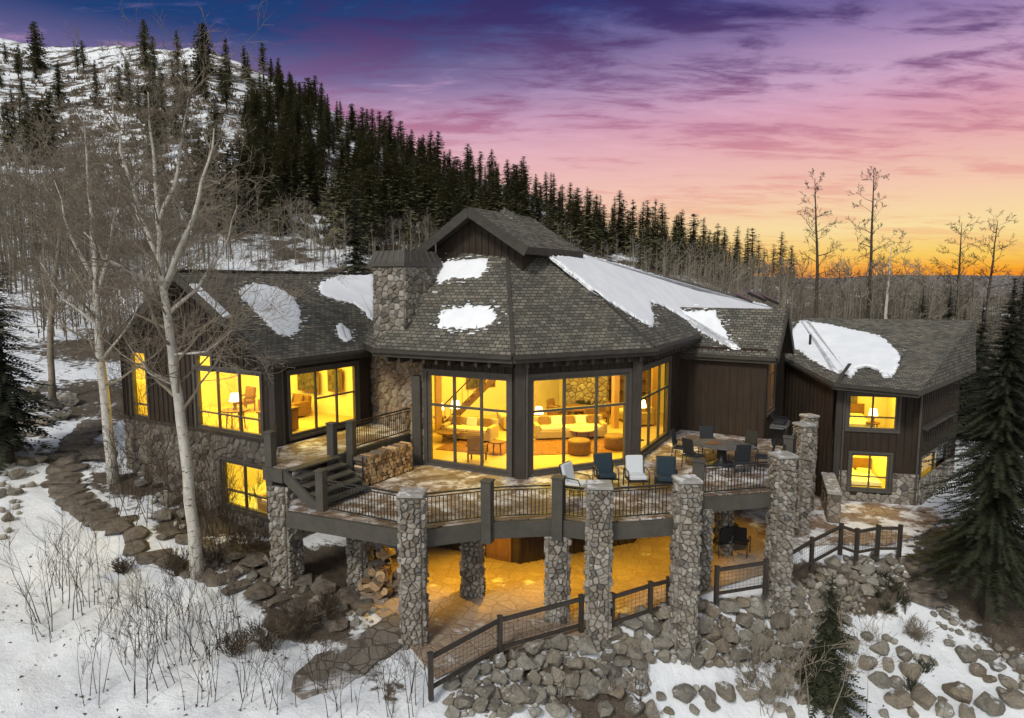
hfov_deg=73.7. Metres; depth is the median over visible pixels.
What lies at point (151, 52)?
conifer
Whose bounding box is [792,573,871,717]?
fir tree
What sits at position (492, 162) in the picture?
conifer
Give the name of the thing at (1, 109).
conifer
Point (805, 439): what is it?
stone column
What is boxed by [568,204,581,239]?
conifer
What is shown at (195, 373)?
window
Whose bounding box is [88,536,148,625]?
bare shrub
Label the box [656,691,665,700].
boulder
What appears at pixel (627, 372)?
window
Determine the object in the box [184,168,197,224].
aspen tree
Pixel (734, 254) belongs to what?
conifer
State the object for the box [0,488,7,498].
boulder
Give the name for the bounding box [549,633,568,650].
boulder
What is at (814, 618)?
boulder
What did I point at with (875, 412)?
table lamp
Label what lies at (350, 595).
stepping stone
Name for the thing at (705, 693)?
boulder
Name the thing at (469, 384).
painting
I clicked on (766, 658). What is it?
boulder
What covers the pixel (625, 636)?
boulder
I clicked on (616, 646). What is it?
boulder
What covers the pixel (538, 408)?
table lamp
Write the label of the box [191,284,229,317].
roof snow
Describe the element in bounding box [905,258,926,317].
aspen tree
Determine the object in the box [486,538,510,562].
door
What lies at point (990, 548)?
spruce tree
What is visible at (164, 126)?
conifer
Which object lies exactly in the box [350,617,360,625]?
boulder
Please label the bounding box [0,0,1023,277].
sky
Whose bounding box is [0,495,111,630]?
bare shrub
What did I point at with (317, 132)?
conifer
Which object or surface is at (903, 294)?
aspen tree
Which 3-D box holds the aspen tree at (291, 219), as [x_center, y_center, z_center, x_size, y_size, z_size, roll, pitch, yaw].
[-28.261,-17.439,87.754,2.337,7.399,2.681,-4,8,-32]
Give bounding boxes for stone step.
[902,589,949,606]
[904,554,938,568]
[906,579,943,593]
[910,567,933,580]
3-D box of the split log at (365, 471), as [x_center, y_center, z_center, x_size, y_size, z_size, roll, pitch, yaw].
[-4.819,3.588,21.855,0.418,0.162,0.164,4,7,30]
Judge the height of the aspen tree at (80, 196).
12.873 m
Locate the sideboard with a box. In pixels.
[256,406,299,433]
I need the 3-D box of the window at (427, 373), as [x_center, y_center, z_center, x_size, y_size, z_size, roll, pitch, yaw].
[-1.537,2.154,23.609,3.525,3.509,0.210,3,7,27]
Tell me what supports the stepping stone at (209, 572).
on the snowy ground
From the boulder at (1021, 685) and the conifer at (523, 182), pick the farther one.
the conifer at (523, 182)
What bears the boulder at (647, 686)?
on the snowy ground
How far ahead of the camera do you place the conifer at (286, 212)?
93.87 m
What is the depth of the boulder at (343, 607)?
19.69 m
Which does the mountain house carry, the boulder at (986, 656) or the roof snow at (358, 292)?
the roof snow at (358, 292)
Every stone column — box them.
[267,482,304,587]
[345,538,373,591]
[396,487,429,649]
[459,540,485,598]
[544,536,571,623]
[583,480,613,650]
[667,474,702,665]
[698,509,713,592]
[712,510,734,556]
[762,451,798,611]
[792,421,816,535]
[799,413,819,510]
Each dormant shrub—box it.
[108,550,139,575]
[154,541,188,576]
[200,535,237,566]
[207,613,266,657]
[223,515,270,557]
[240,609,294,652]
[262,589,326,640]
[306,586,346,622]
[898,614,939,643]
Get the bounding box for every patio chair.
[559,460,590,500]
[592,452,618,486]
[623,454,649,491]
[654,456,677,487]
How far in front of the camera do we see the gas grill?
27.10 m
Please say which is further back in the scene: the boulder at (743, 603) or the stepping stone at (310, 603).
the boulder at (743, 603)
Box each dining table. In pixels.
[560,404,587,414]
[693,439,755,466]
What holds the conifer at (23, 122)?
on the snowy ground
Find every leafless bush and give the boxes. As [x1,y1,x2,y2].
[72,408,176,526]
[83,417,167,506]
[95,352,122,410]
[105,387,197,507]
[106,367,146,435]
[106,369,145,439]
[140,456,207,534]
[144,408,247,544]
[161,395,258,524]
[163,453,228,544]
[194,478,245,547]
[200,456,264,545]
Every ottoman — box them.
[567,437,590,455]
[604,433,622,450]
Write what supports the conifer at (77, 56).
on the snowy ground
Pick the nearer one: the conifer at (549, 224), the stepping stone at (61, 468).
the stepping stone at (61, 468)
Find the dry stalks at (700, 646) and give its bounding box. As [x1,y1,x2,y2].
[696,614,705,651]
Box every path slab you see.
[76,442,117,459]
[79,448,104,459]
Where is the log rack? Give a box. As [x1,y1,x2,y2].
[352,439,413,486]
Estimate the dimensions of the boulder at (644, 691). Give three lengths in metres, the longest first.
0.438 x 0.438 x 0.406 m
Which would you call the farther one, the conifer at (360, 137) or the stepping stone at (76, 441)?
the conifer at (360, 137)
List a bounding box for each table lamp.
[229,393,238,409]
[534,406,542,415]
[868,408,877,421]
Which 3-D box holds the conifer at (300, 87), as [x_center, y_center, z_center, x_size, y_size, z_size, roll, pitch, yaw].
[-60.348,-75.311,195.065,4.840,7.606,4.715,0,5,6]
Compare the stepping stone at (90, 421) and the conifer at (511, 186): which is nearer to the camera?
the stepping stone at (90, 421)
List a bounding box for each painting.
[297,371,319,392]
[327,368,342,392]
[466,378,494,388]
[851,396,857,402]
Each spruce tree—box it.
[0,247,69,474]
[334,182,371,271]
[902,278,1023,625]
[911,286,933,319]
[938,288,957,319]
[956,299,999,440]
[959,307,989,412]
[987,272,1023,421]
[1011,358,1023,449]
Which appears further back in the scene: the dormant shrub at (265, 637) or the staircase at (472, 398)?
the staircase at (472, 398)
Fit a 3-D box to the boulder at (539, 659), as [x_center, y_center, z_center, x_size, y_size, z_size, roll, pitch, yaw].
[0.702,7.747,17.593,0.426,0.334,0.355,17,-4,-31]
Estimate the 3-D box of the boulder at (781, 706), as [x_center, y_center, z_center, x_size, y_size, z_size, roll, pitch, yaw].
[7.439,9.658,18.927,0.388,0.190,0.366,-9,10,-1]
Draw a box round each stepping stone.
[40,477,80,487]
[45,463,88,474]
[45,472,84,479]
[46,451,80,460]
[48,455,81,465]
[48,483,87,493]
[48,488,90,499]
[54,491,93,507]
[57,444,86,451]
[58,439,93,445]
[61,498,101,511]
[62,435,99,440]
[66,431,99,435]
[69,501,107,517]
[72,427,101,431]
[76,507,117,521]
[77,423,101,427]
[81,419,114,422]
[83,511,118,526]
[89,514,137,530]
[104,520,134,535]
[122,540,149,554]
[123,525,151,543]
[135,548,172,563]
[154,554,175,567]
[156,528,183,540]
[175,534,187,544]
[177,560,190,578]
[197,566,217,582]
[201,538,215,548]
[204,542,230,557]
[204,570,239,586]
[218,547,247,559]
[220,578,253,595]
[238,551,269,567]
[243,582,274,599]
[257,565,270,576]
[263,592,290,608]
[280,597,309,612]
[294,573,313,586]
[302,602,323,620]
[308,578,336,594]
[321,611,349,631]
[331,587,360,604]
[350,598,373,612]
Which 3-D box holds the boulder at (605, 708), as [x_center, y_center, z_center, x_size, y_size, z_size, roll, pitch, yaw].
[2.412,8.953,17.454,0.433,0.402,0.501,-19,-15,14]
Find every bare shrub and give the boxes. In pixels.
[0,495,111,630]
[8,558,62,642]
[15,499,78,596]
[51,480,124,607]
[74,584,135,705]
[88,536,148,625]
[92,580,159,664]
[95,564,174,702]
[110,541,182,647]
[123,552,209,664]
[144,556,239,663]
[145,547,215,621]
[158,584,244,710]
[179,537,243,632]
[216,606,279,708]
[239,611,318,714]
[289,622,339,692]
[303,610,368,717]
[351,628,422,717]
[379,587,443,717]
[732,602,809,717]
[746,572,896,715]
[779,581,908,717]
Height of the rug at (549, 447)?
0.024 m
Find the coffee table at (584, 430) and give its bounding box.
[570,428,593,438]
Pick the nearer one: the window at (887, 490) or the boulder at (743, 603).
the boulder at (743, 603)
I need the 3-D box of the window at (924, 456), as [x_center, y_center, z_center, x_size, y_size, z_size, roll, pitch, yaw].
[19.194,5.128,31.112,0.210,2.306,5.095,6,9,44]
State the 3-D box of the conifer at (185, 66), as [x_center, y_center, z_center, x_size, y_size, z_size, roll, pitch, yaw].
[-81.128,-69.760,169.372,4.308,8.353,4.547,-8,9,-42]
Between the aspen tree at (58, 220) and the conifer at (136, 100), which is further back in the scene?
the conifer at (136, 100)
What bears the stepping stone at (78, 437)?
on the snowy ground
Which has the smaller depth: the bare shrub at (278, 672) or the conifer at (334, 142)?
the bare shrub at (278, 672)
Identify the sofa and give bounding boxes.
[257,492,266,511]
[258,393,311,416]
[441,415,498,440]
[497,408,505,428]
[534,414,606,438]
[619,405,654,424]
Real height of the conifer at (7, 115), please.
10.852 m
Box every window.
[126,347,149,418]
[191,350,212,371]
[192,364,264,438]
[218,456,269,520]
[286,360,360,440]
[423,368,511,476]
[528,368,632,476]
[641,356,671,456]
[766,361,776,416]
[845,392,901,433]
[846,451,892,493]
[919,438,950,479]
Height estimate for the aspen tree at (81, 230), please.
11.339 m
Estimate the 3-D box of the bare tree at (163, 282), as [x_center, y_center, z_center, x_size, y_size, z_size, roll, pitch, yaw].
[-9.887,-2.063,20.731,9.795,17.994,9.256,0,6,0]
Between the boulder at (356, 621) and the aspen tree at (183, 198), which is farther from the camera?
the aspen tree at (183, 198)
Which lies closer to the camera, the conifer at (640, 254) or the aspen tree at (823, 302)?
the aspen tree at (823, 302)
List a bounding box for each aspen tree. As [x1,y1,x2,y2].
[0,130,11,193]
[0,137,36,257]
[0,141,23,221]
[0,153,25,220]
[0,173,29,272]
[0,175,43,290]
[0,177,35,287]
[0,185,17,283]
[0,192,39,293]
[1,117,41,242]
[1,131,45,238]
[1,147,44,273]
[7,143,54,272]
[12,169,62,294]
[14,175,39,254]
[16,163,37,242]
[18,156,62,263]
[19,163,76,279]
[33,126,66,210]
[33,149,73,257]
[34,193,77,253]
[40,176,69,268]
[48,160,84,274]
[49,190,83,292]
[50,155,87,223]
[52,146,74,260]
[57,177,100,285]
[60,174,82,289]
[63,169,114,239]
[64,170,94,293]
[65,139,118,215]
[68,160,101,263]
[68,177,107,281]
[160,189,186,263]
[180,184,193,217]
[182,179,203,248]
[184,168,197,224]
[196,208,213,261]
[203,186,225,241]
[227,175,243,228]
[241,178,256,226]
[250,185,262,234]
[254,210,285,262]
[268,204,285,249]
[283,196,302,249]
[287,201,308,264]
[294,197,311,243]
[300,187,309,229]
[300,201,314,252]
[304,204,319,269]
[318,192,328,235]
[326,203,342,262]
[330,205,350,266]
[363,222,379,247]
[387,219,397,249]
[396,220,404,244]
[403,207,418,249]
[412,221,422,245]
[415,208,436,238]
[418,215,431,239]
[565,226,577,243]
[613,232,622,256]
[642,248,652,270]
[650,237,682,274]
[678,240,706,282]
[680,242,702,285]
[683,262,699,284]
[687,240,715,287]
[700,244,718,288]
[701,264,716,288]
[705,244,741,293]
[713,242,747,290]
[715,260,735,292]
[736,264,757,300]
[741,251,767,298]
[744,269,757,301]
[750,270,780,307]
[750,272,777,304]
[752,248,781,291]
[756,263,775,302]
[758,260,786,307]
[760,251,797,308]
[765,265,802,319]
[772,268,792,307]
[773,280,791,307]
[776,253,806,315]
[781,274,803,321]
[781,275,818,320]
[787,274,809,317]
[791,254,821,322]
[803,286,822,317]
[806,261,839,317]
[807,283,824,315]
[808,275,824,317]
[810,270,837,314]
[810,289,830,316]
[821,264,860,316]
[822,253,861,318]
[828,278,866,318]
[828,285,852,317]
[830,261,863,317]
[831,257,855,316]
[844,265,890,318]
[847,258,881,318]
[858,279,898,318]
[862,258,908,318]
[862,259,894,318]
[872,255,940,318]
[873,280,911,318]
[888,283,910,316]
[890,286,908,318]
[891,269,937,319]
[892,266,927,318]
[897,280,931,318]
[898,267,934,318]
[901,263,933,318]
[904,273,947,318]
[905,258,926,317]
[907,297,942,318]
[910,273,938,315]
[925,268,971,311]
[925,293,953,318]
[930,276,962,318]
[931,266,946,313]
[931,272,964,314]
[932,284,961,318]
[937,278,963,319]
[946,263,980,319]
[947,281,979,334]
[961,305,991,349]
[987,285,1020,373]
[995,292,1016,373]
[999,272,1023,335]
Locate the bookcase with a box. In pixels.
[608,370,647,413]
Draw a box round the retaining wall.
[820,472,842,523]
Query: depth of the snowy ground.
20.61 m
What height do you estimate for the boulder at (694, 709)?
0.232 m
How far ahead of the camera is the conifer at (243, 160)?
94.54 m
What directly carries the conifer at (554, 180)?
on the snowy ground
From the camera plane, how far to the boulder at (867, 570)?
23.91 m
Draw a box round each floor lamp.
[450,400,459,441]
[641,400,646,440]
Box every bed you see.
[849,403,873,426]
[851,457,881,487]
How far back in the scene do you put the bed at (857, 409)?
32.59 m
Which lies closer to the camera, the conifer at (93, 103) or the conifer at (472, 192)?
the conifer at (472, 192)
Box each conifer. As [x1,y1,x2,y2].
[0,69,5,88]
[0,97,20,155]
[0,101,7,142]
[1,42,8,63]
[8,88,21,129]
[11,44,26,69]
[12,53,24,77]
[13,97,22,137]
[13,102,36,164]
[16,75,28,96]
[18,94,36,140]
[19,99,63,161]
[21,99,57,154]
[22,21,50,69]
[31,60,39,77]
[42,91,71,150]
[47,67,72,108]
[53,61,62,79]
[71,45,80,72]
[77,40,89,73]
[88,75,108,108]
[91,60,99,80]
[112,66,126,100]
[120,61,136,109]
[130,19,156,69]
[130,84,144,118]
[136,78,156,132]
[140,111,165,157]
[142,60,155,104]
[143,67,164,119]
[146,126,161,167]
[147,36,159,75]
[148,158,182,230]
[152,147,162,197]
[154,105,170,143]
[155,67,170,108]
[156,95,174,144]
[168,59,175,86]
[168,92,186,143]
[171,30,183,69]
[172,67,179,101]
[177,79,192,126]
[178,73,190,111]
[180,140,195,218]
[181,60,191,86]
[185,140,228,231]
[186,52,211,93]
[188,23,219,75]
[189,122,214,190]
[198,69,210,101]
[203,99,227,154]
[205,140,219,178]
[209,147,260,228]
[214,65,227,98]
[219,74,235,114]
[220,38,231,74]
[222,139,253,204]
[223,57,237,87]
[233,147,257,219]
[238,45,253,78]
[238,147,270,223]
[240,81,263,122]
[240,128,256,180]
[241,85,250,109]
[243,108,248,136]
[244,53,253,86]
[246,120,262,152]
[246,145,274,207]
[250,173,268,229]
[255,136,277,193]
[257,43,269,78]
[257,114,267,146]
[261,150,282,209]
[262,79,277,120]
[263,91,276,122]
[264,162,289,235]
[266,58,274,79]
[266,64,272,88]
[271,58,284,96]
[271,141,296,206]
[274,73,290,98]
[275,98,280,122]
[275,102,293,140]
[277,118,287,144]
[280,184,294,230]
[284,159,300,213]
[288,77,293,115]
[289,97,307,148]
[291,82,302,124]
[293,82,302,98]
[294,145,320,210]
[297,106,323,154]
[298,136,315,191]
[301,77,317,112]
[307,158,336,213]
[310,75,320,108]
[310,133,317,161]
[311,154,320,200]
[314,129,329,165]
[315,95,326,129]
[317,82,325,102]
[317,174,348,245]
[322,104,331,142]
[326,94,332,119]
[327,121,338,154]
[327,139,349,185]
[329,155,345,224]
[333,108,344,142]
[337,153,357,230]
[338,101,345,128]
[340,172,359,244]
[343,133,352,167]
[344,168,370,225]
[345,152,357,181]
[346,168,371,237]
[348,176,378,254]
[352,130,370,169]
[353,119,362,146]
[353,139,373,181]
[354,144,374,211]
[357,107,367,134]
[363,109,370,137]
[363,165,387,225]
[364,203,387,252]
[366,134,382,181]
[367,108,377,138]
[368,177,388,235]
[374,111,384,147]
[378,122,388,150]
[380,149,392,200]
[380,153,401,216]
[381,117,391,144]
[384,111,395,142]
[384,183,398,234]
[390,166,406,217]
[393,166,421,228]
[395,120,407,159]
[399,142,410,166]
[400,200,415,242]
[402,150,415,182]
[409,129,417,162]
[412,137,432,186]
[414,141,419,174]
[415,154,432,221]
[416,165,440,234]
[425,130,437,163]
[427,141,440,176]
[428,190,449,236]
[431,166,438,203]
[431,178,445,232]
[432,131,446,172]
[433,186,459,231]
[441,174,459,216]
[442,151,446,172]
[443,183,454,219]
[445,149,452,176]
[446,166,461,205]
[454,196,459,216]
[458,143,473,184]
[458,170,469,208]
[463,149,476,170]
[463,160,471,190]
[466,180,477,206]
[476,151,486,181]
[478,197,489,209]
[479,179,491,209]
[484,156,492,185]
[484,168,504,210]
[485,149,499,186]
[486,171,501,210]
[495,163,502,206]
[505,172,516,209]
[505,200,516,213]
[509,164,522,185]
[510,185,520,214]
[511,178,522,209]
[514,170,538,217]
[516,190,535,218]
[518,156,530,191]
[530,174,539,204]
[532,178,538,212]
[535,183,545,213]
[541,171,549,210]
[543,216,553,230]
[544,188,559,229]
[552,174,557,210]
[552,192,568,237]
[555,184,570,234]
[561,195,593,253]
[564,182,574,212]
[566,187,586,230]
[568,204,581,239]
[580,191,599,251]
[584,186,589,221]
[588,201,604,255]
[588,220,604,253]
[597,195,602,221]
[601,205,608,238]
[605,206,619,245]
[608,198,617,233]
[610,190,633,246]
[622,210,632,249]
[626,199,641,246]
[634,236,646,269]
[635,202,647,250]
[637,200,655,245]
[642,201,662,251]
[642,231,647,260]
[643,212,659,267]
[653,213,671,271]
[656,203,672,246]
[666,232,683,274]
[666,235,672,264]
[670,214,677,254]
[673,210,688,267]
[679,238,691,274]
[686,214,702,263]
[690,239,702,275]
[695,227,714,279]
[697,218,708,260]
[705,230,716,275]
[709,242,721,281]
[711,224,726,261]
[718,240,727,278]
[720,228,730,265]
[725,245,744,286]
[728,226,743,277]
[739,229,750,282]
[744,228,764,287]
[753,240,764,277]
[760,247,767,272]
[768,244,777,279]
[772,231,794,286]
[784,246,798,286]
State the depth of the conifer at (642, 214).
138.24 m
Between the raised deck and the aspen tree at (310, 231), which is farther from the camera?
the aspen tree at (310, 231)
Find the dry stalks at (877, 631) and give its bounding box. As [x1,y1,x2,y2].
[867,614,886,643]
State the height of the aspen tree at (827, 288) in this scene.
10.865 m
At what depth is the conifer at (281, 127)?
124.72 m
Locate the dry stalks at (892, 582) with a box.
[880,561,906,599]
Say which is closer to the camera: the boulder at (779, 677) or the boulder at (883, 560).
the boulder at (779, 677)
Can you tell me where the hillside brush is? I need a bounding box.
[0,43,624,254]
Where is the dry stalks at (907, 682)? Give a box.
[901,669,916,692]
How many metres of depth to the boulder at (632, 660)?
18.47 m
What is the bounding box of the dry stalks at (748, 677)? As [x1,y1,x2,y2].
[741,658,754,687]
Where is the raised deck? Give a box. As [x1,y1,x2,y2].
[262,375,798,546]
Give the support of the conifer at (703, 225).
on the snowy ground
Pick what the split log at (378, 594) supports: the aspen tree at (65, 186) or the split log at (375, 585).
the split log at (375, 585)
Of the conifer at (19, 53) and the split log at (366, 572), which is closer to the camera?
the split log at (366, 572)
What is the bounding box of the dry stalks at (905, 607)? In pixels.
[899,572,916,613]
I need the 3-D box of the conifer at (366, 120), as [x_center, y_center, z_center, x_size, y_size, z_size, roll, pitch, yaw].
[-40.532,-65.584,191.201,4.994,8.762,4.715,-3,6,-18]
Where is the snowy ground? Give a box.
[0,38,1023,717]
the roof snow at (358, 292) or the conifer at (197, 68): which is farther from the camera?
the conifer at (197, 68)
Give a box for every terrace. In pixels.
[360,511,765,678]
[737,495,945,548]
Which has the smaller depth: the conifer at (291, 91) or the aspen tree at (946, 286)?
the aspen tree at (946, 286)
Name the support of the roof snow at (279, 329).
on the mountain house
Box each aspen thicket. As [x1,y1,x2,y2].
[0,148,241,296]
[21,250,191,344]
[237,193,688,271]
[624,234,1021,390]
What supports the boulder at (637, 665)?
on the snowy ground
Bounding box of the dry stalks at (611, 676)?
[597,654,619,700]
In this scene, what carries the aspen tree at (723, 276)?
on the snowy ground
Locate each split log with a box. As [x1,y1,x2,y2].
[353,457,365,462]
[354,465,366,470]
[355,461,367,465]
[355,469,367,473]
[355,472,366,478]
[357,455,369,460]
[357,583,363,590]
[361,575,372,584]
[363,584,371,592]
[364,453,375,459]
[364,567,379,576]
[368,562,375,576]
[369,558,384,566]
[369,577,384,591]
[370,450,381,456]
[371,588,383,598]
[373,572,388,582]
[375,568,384,578]
[375,574,385,581]
[376,448,387,454]
[376,548,390,557]
[378,544,386,556]
[378,565,391,574]
[380,548,395,560]
[381,588,392,595]
[384,579,394,587]
[385,558,390,566]
[385,571,393,584]
[391,579,399,588]
[399,441,411,446]
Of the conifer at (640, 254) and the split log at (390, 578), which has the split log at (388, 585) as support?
the split log at (390, 578)
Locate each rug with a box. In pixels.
[436,439,505,455]
[534,438,621,454]
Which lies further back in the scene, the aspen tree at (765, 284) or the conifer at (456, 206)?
the conifer at (456, 206)
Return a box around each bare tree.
[0,0,357,579]
[0,87,148,397]
[0,95,232,483]
[46,116,233,290]
[796,168,846,317]
[835,166,916,318]
[841,230,922,318]
[918,212,985,319]
[960,207,1023,338]
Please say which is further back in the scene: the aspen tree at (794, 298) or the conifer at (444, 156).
the conifer at (444, 156)
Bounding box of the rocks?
[0,392,1023,717]
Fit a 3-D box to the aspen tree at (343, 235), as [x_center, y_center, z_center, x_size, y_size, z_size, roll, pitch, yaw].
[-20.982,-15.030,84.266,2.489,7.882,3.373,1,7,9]
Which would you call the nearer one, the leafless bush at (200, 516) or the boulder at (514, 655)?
the boulder at (514, 655)
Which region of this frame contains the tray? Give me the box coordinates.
[706,441,722,444]
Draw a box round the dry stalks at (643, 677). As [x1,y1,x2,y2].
[628,653,657,700]
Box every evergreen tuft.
[873,585,886,597]
[876,569,891,579]
[876,599,899,614]
[879,578,902,592]
[896,589,912,605]
[905,674,922,691]
[915,655,935,673]
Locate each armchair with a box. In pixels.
[236,386,255,412]
[465,435,487,462]
[546,398,561,415]
[548,404,567,415]
[577,408,593,414]
[598,401,610,424]
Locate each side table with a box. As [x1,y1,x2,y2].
[221,407,249,429]
[437,429,460,442]
[490,440,503,454]
[865,421,879,426]
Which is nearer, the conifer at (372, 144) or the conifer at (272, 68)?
the conifer at (372, 144)
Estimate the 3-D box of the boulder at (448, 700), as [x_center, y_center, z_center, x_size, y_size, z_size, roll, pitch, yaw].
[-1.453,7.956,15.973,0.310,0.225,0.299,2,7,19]
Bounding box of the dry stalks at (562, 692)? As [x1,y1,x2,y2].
[553,671,567,703]
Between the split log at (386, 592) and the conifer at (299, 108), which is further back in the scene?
the conifer at (299, 108)
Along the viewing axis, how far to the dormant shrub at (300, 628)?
18.30 m
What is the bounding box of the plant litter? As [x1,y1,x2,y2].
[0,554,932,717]
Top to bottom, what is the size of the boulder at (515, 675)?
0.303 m
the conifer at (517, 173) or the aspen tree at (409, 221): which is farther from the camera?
the conifer at (517, 173)
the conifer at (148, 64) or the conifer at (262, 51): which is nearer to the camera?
the conifer at (148, 64)
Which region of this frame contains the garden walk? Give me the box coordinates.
[291,612,401,699]
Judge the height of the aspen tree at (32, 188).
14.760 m
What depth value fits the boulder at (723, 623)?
20.25 m
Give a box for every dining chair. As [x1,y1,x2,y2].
[670,428,689,461]
[681,437,705,466]
[698,426,715,457]
[712,526,733,557]
[727,445,751,472]
[732,526,750,557]
[735,429,758,453]
[755,439,776,467]
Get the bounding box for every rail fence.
[427,594,584,701]
[610,576,669,626]
[713,558,769,603]
[791,522,903,575]
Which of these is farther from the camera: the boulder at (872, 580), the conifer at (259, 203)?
the conifer at (259, 203)
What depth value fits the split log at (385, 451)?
22.59 m
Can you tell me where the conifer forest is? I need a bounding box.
[236,68,744,282]
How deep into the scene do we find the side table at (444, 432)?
27.71 m
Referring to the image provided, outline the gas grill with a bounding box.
[770,412,789,446]
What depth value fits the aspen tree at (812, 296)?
77.59 m
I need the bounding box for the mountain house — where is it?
[104,207,975,563]
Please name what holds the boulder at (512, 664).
on the snowy ground
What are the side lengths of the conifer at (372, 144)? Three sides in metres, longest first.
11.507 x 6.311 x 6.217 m
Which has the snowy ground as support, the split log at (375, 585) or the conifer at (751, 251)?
the conifer at (751, 251)
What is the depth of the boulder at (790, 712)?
18.81 m
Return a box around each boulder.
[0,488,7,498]
[1,512,14,521]
[6,488,23,495]
[8,468,26,479]
[17,457,35,465]
[26,386,41,400]
[27,428,39,437]
[32,414,54,426]
[34,380,56,392]
[34,456,48,463]
[40,394,63,408]
[51,409,73,419]
[57,393,79,406]
[133,477,150,486]
[151,476,162,486]
[154,507,171,521]
[160,492,179,507]
[176,508,185,518]
[206,558,217,568]
[225,577,236,584]
[233,564,250,576]
[246,570,257,581]
[261,555,270,565]
[270,580,279,586]
[299,585,309,592]
[309,595,322,603]
[335,604,347,611]
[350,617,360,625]
[355,607,367,616]
[370,606,379,613]
[442,676,460,690]
[442,696,454,705]
[444,704,459,717]
[454,695,473,709]
[457,661,480,682]
[461,677,477,693]
[471,697,488,712]
[472,684,495,699]
[478,663,491,675]
[482,678,492,684]
[486,697,500,710]
[491,668,506,684]
[491,686,501,698]
[492,652,506,669]
[496,704,512,717]
[502,688,513,703]
[506,668,523,681]
[507,660,517,669]
[509,648,520,660]
[509,682,529,704]
[512,703,523,712]
[516,653,537,670]
[520,681,530,686]
[520,685,537,703]
[522,639,544,655]
[526,669,540,685]
[527,707,542,717]
[531,683,546,703]
[532,654,545,666]
[540,673,553,685]
[540,696,547,704]
[542,639,551,649]
[545,649,562,666]
[545,700,568,717]
[546,685,556,695]
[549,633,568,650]
[551,666,565,685]
[557,688,574,695]
[558,685,568,698]
[562,670,579,688]
[563,656,582,669]
[566,639,577,652]
[572,688,583,699]
[572,710,581,717]
[576,635,597,654]
[577,683,599,699]
[578,668,597,686]
[581,657,595,669]
[591,662,609,676]
[597,678,609,693]
[597,700,613,717]
[600,642,616,662]
[605,663,621,681]
[605,681,623,698]
[610,625,621,640]
[612,643,620,653]
[613,654,631,667]
[613,677,626,688]
[616,641,627,655]
[618,613,641,628]
[618,632,628,640]
[621,636,640,651]
[623,675,633,682]
[624,693,644,716]
[625,679,636,691]
[626,648,642,659]
[630,655,644,661]
[631,661,647,669]
[633,605,651,622]
[633,628,643,639]
[634,669,648,682]
[634,679,647,695]
[636,681,650,691]
[640,636,652,653]
[642,615,662,635]
[644,653,655,663]
[645,699,659,717]
[651,637,673,649]
[655,649,669,662]
[656,601,669,619]
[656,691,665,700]
[660,619,673,639]
[663,706,674,714]
[672,683,696,703]
[676,647,693,662]
[689,703,699,714]
[691,653,704,668]
[696,640,716,660]
[697,595,705,612]
[697,613,714,633]
[698,685,715,700]
[703,660,713,667]
[704,600,720,620]
[704,627,721,641]
[704,698,720,711]
[712,637,729,652]
[713,655,725,667]
[715,681,735,701]
[719,597,739,613]
[720,619,730,627]
[720,625,739,642]
[728,646,751,661]
[735,596,749,608]
[735,612,753,627]
[735,683,758,701]
[739,629,753,643]
[742,671,755,682]
[746,596,767,619]
[748,618,764,633]
[751,633,770,652]
[751,654,761,662]
[758,650,771,661]
[759,685,775,703]
[761,595,773,606]
[764,627,773,637]
[765,607,772,618]
[767,645,785,658]
[769,611,789,629]
[769,637,777,646]
[770,671,793,689]
[771,682,786,696]
[774,702,787,712]
[775,629,792,643]
[781,661,792,672]
[782,646,798,660]
[786,705,795,717]
[787,612,795,621]
[789,628,799,640]
[790,588,795,595]
[790,598,798,607]
[790,608,799,617]
[791,593,804,608]
[793,579,802,587]
[793,587,806,597]
[794,688,812,704]
[795,626,807,641]
[796,608,809,619]
[803,618,813,629]
[805,575,815,587]
[808,589,819,597]
[808,597,823,611]
[811,612,823,623]
[815,573,824,582]
[818,584,829,595]
[821,703,832,712]
[824,555,841,568]
[826,578,835,585]
[827,568,836,577]
[830,586,844,601]
[835,564,850,575]
[835,578,848,587]
[838,602,853,610]
[838,611,852,626]
[840,633,859,652]
[845,583,859,595]
[848,602,858,610]
[849,562,861,570]
[850,570,859,579]
[853,554,866,563]
[856,575,864,582]
[858,655,877,669]
[860,584,877,595]
[860,631,873,641]
[861,564,875,575]
[863,576,878,587]
[867,671,891,687]
[869,551,879,560]
[869,641,889,655]
[873,562,888,573]
[877,576,887,585]
[878,708,889,717]
[879,557,886,563]
[883,567,893,576]
[883,657,894,672]
[883,687,913,709]
[885,553,898,565]
[889,675,904,687]
[890,575,902,583]
[893,567,903,573]
[895,555,907,564]
[896,645,912,661]
[899,661,922,682]
[904,562,918,574]
[907,706,918,717]
[911,684,936,710]
[920,654,938,665]
[933,590,947,598]
[935,701,954,717]
[938,696,947,701]
[939,610,951,618]
[941,681,972,703]
[943,639,955,646]
[954,645,979,661]
[959,703,975,717]
[970,662,986,677]
[974,691,1005,715]
[977,649,997,662]
[982,675,996,682]
[988,661,1006,671]
[997,686,1007,697]
[998,673,1018,689]
[1000,688,1023,708]
[1007,654,1023,669]
[1018,682,1023,689]
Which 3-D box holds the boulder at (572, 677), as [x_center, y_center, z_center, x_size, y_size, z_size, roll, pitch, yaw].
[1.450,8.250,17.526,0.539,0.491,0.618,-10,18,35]
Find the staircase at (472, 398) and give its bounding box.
[440,378,495,429]
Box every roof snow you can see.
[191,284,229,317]
[234,281,310,338]
[309,273,373,320]
[333,323,355,341]
[430,301,506,333]
[432,255,489,292]
[549,255,771,326]
[682,304,740,349]
[792,320,836,373]
[805,320,905,378]
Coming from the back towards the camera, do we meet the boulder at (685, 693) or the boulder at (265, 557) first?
the boulder at (265, 557)

